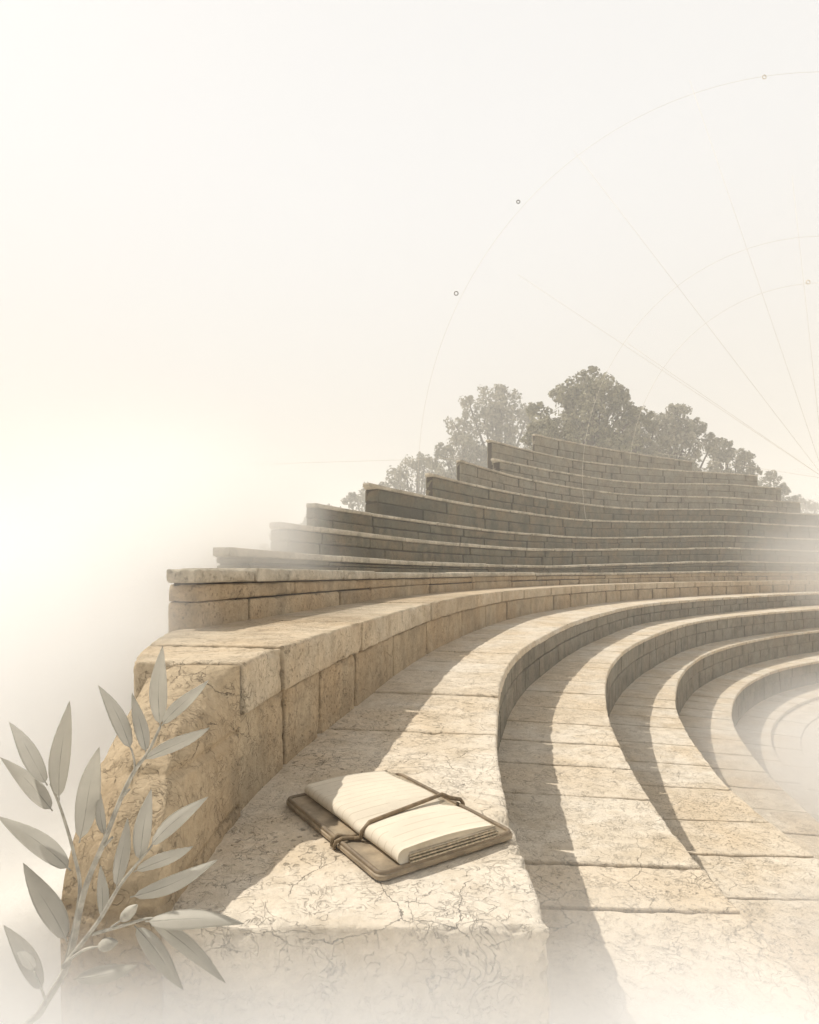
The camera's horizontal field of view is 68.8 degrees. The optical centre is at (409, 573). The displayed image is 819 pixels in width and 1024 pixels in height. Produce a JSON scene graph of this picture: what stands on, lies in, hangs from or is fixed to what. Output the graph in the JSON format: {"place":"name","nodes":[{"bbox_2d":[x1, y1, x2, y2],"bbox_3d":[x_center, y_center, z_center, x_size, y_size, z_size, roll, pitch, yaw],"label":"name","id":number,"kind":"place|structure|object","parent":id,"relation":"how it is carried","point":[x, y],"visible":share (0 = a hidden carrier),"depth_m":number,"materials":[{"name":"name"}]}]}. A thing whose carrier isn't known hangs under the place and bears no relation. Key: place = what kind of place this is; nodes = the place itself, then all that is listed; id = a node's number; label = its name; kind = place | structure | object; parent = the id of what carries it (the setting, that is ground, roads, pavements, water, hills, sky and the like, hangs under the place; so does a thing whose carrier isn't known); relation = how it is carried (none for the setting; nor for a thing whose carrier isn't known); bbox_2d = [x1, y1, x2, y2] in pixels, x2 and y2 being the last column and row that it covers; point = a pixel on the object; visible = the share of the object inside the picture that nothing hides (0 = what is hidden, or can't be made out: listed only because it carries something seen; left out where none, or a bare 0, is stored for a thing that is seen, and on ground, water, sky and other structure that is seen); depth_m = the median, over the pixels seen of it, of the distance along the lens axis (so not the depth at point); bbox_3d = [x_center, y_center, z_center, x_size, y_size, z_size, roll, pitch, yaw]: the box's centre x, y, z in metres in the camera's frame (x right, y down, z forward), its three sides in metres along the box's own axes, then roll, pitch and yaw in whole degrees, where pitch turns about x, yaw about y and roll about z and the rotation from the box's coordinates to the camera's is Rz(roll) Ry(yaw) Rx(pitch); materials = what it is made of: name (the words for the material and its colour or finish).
{"place":"outdoors","nodes":[
{"label":"outdoors","id":0,"kind":"place"},
{"bbox_2d":[0,575,802,1023],"bbox_3d":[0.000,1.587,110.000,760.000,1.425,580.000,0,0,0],"label":"ground","id":1,"kind":"structure","parent":0,"point":[72,641],"depth_m":5.31,"materials":[{"name":"white"}]},
{"bbox_2d":[0,645,243,1023],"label":"olive branch","id":2,"kind":"object","parent":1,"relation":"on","point":[50,908],"visible":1,"depth_m":0.76,"materials":[{"name":"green plant"}]},
{"bbox_2d":[339,482,368,511],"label":"bush","id":3,"kind":"object","parent":1,"relation":"on","point":[351,497],"visible":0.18,"depth_m":48.01,"materials":[{"name":"green plant"}]},
{"bbox_2d":[378,451,446,494],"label":"tree","id":4,"kind":"object","parent":1,"relation":"on","point":[394,482],"visible":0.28,"depth_m":45.86,"materials":[{"name":"green plant"}]},
{"bbox_2d":[60,580,818,1023],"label":"parapet wall","id":5,"kind":"structure","parent":1,"relation":"on","point":[274,698],"depth_m":1.31,"materials":[{"name":"stone"}]},
{"bbox_2d":[425,433,487,478],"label":"tree","id":6,"kind":"object","parent":1,"relation":"on","point":[463,439],"visible":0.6,"depth_m":41.74,"materials":[{"name":"green plant"}]},
{"bbox_2d":[162,591,818,1023],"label":"bench tier","id":7,"kind":"object","parent":1,"relation":"on","point":[324,933],"visible":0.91,"depth_m":0.95,"materials":[{"name":"stone"}]},
{"bbox_2d":[286,770,512,880],"bbox_3d":[-0.035,0.478,1.214,0.322,0.051,0.405,0,0,-33],"label":"notebook","id":8,"kind":"object","parent":7,"relation":"on","point":[384,825],"visible":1,"depth_m":1.12,"materials":[{"name":"paper"}]},
{"bbox_2d":[166,568,818,632],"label":"tier","id":9,"kind":"object","parent":1,"relation":"on","point":[202,597],"visible":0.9,"depth_m":3.19,"materials":[{"name":"beige stone"}]},
{"bbox_2d":[443,384,561,476],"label":"tree","id":10,"kind":"object","parent":1,"relation":"on","point":[496,415],"visible":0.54,"depth_m":43.46,"materials":[{"name":"green plant"}]},
{"bbox_2d":[213,547,818,572],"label":"tier","id":11,"kind":"object","parent":1,"relation":"on","point":[230,557],"visible":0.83,"depth_m":7.12,"materials":[{"name":"stone"}]},
{"bbox_2d":[269,522,818,565],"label":"tier","id":12,"kind":"object","parent":1,"relation":"on","point":[296,538],"visible":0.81,"depth_m":9.33,"materials":[{"name":"stone"}]},
{"bbox_2d":[520,415,581,449],"bbox_3d":[6.331,-2.996,27.039,2.929,8.398,1.723,0,0,0],"label":"tree","id":13,"kind":"object","parent":1,"relation":"on","point":[547,425],"visible":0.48,"depth_m":26.78,"materials":[{"name":"green plant"}]},
{"bbox_2d":[306,503,818,549],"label":"tier","id":14,"kind":"object","parent":1,"relation":"on","point":[323,515],"visible":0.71,"depth_m":11.27,"materials":[{"name":"stone"}]},
{"bbox_2d":[363,483,818,538],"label":"tier","id":15,"kind":"object","parent":1,"relation":"on","point":[384,500],"visible":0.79,"depth_m":13.16,"materials":[{"name":"stone"}]},
{"bbox_2d":[525,366,656,452],"bbox_3d":[8.972,-4.663,29.868,6.232,11.728,3.807,0,0,0],"label":"tree","id":16,"kind":"object","parent":1,"relation":"on","point":[598,432],"visible":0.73,"depth_m":29.53,"materials":[{"name":"green plant"}]},
{"bbox_2d":[532,434,692,470],"bbox_3d":[6.677,-1.486,19.627,8.156,5.172,0.808,0,0,-35],"label":"tier","id":17,"kind":"object","parent":1,"relation":"on","point":[559,447],"visible":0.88,"depth_m":19.03,"materials":[{"name":"stone"}]},
{"bbox_2d":[425,473,818,525],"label":"tier","id":18,"kind":"object","parent":1,"relation":"on","point":[440,486],"visible":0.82,"depth_m":15.41,"materials":[{"name":"stone"}]},
{"bbox_2d":[486,439,757,485],"bbox_3d":[7.199,-1.297,19.162,13.542,4.794,1.263,0,0,-34],"label":"tier","id":19,"kind":"object","parent":1,"relation":"on","point":[503,451],"visible":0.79,"depth_m":18.53,"materials":[{"name":"stone"}]},
{"bbox_2d":[456,460,800,512],"bbox_3d":[7.266,-0.772,17.876,16.496,3.745,1.650,0,0,-36],"label":"tier","id":20,"kind":"object","parent":1,"relation":"on","point":[468,472],"visible":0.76,"depth_m":16.86,"materials":[{"name":"stone"}]},
{"bbox_2d":[491,458,781,500],"bbox_3d":[7.573,-1.051,18.808,14.390,4.302,1.370,0,0,-34],"label":"tier","id":21,"kind":"object","parent":1,"relation":"on","point":[642,488],"visible":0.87,"depth_m":18.65,"materials":[{"name":"stone"}]},
{"bbox_2d":[615,412,672,456],"bbox_3d":[12.104,-3.772,32.023,3.729,9.946,2.553,0,0,23],"label":"tree","id":22,"kind":"object","parent":1,"relation":"on","point":[649,442],"visible":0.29,"depth_m":31.62,"materials":[{"name":"green plant"}]},
{"bbox_2d":[638,403,723,471],"bbox_3d":[15.070,-4.277,34.010,5.275,10.965,3.238,0,0,0],"label":"tree","id":23,"kind":"object","parent":1,"relation":"on","point":[671,425],"visible":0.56,"depth_m":33.51,"materials":[{"name":"green plant"}]},
{"bbox_2d":[692,437,762,474],"bbox_3d":[19.008,-3.494,35.969,4.400,9.400,2.773,0,0,0],"label":"tree","id":24,"kind":"object","parent":1,"relation":"on","point":[723,454],"visible":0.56,"depth_m":35.61,"materials":[{"name":"green plant"}]},
{"bbox_2d":[679,652,818,859],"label":"seat tier","id":25,"kind":"object","parent":1,"relation":"on","point":[713,712],"visible":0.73,"depth_m":6.69,"materials":[{"name":"stone"}]},
{"bbox_2d":[609,628,818,996],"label":"seat tier","id":26,"kind":"object","parent":25,"relation":"on","point":[762,872],"visible":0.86,"depth_m":3.29,"materials":[{"name":"stone"}]},
{"bbox_2d":[498,605,818,1023],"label":"seat tier","id":27,"kind":"object","parent":26,"relation":"on","point":[644,921],"visible":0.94,"depth_m":1.66,"materials":[{"name":"stone"}]},
{"bbox_2d":[735,683,818,821],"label":"orchestra kerb","id":28,"kind":"structure","parent":1,"relation":"on","point":[755,725],"depth_m":8.25,"materials":[{"name":"stone"}]},
{"bbox_2d":[758,470,799,501],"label":"bush","id":29,"kind":"object","parent":1,"relation":"on","point":[785,489],"visible":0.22,"depth_m":41.70,"materials":[{"name":"green plant"}]},
{"bbox_2d":[771,699,818,798],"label":"orchestra kerb","id":30,"kind":"structure","parent":1,"relation":"on","point":[790,727],"depth_m":7.96,"materials":[{"name":"stone"}]},
{"bbox_2d":[791,494,818,513],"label":"bush","id":31,"kind":"object","parent":1,"relation":"on","point":[811,508],"visible":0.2,"depth_m":54.87,"materials":[{"name":"green plant"}]},
{"bbox_2d":[801,718,818,770],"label":"orchestra floor","id":32,"kind":"structure","parent":1,"relation":"on","point":[810,741],"depth_m":8.02,"materials":[{"name":"stone"}]},
{"bbox_2d":[0,0,818,575],"label":"sky","id":33,"kind":"structure","parent":0,"point":[234,233],"materials":[{"name":"white"}]},
{"bbox_2d":[241,72,818,516],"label":"wire diagram","id":34,"kind":"object","parent":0,"point":[639,322],"visible":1,"depth_m":14.50,"materials":[{"name":"grey metal"}]}
]}

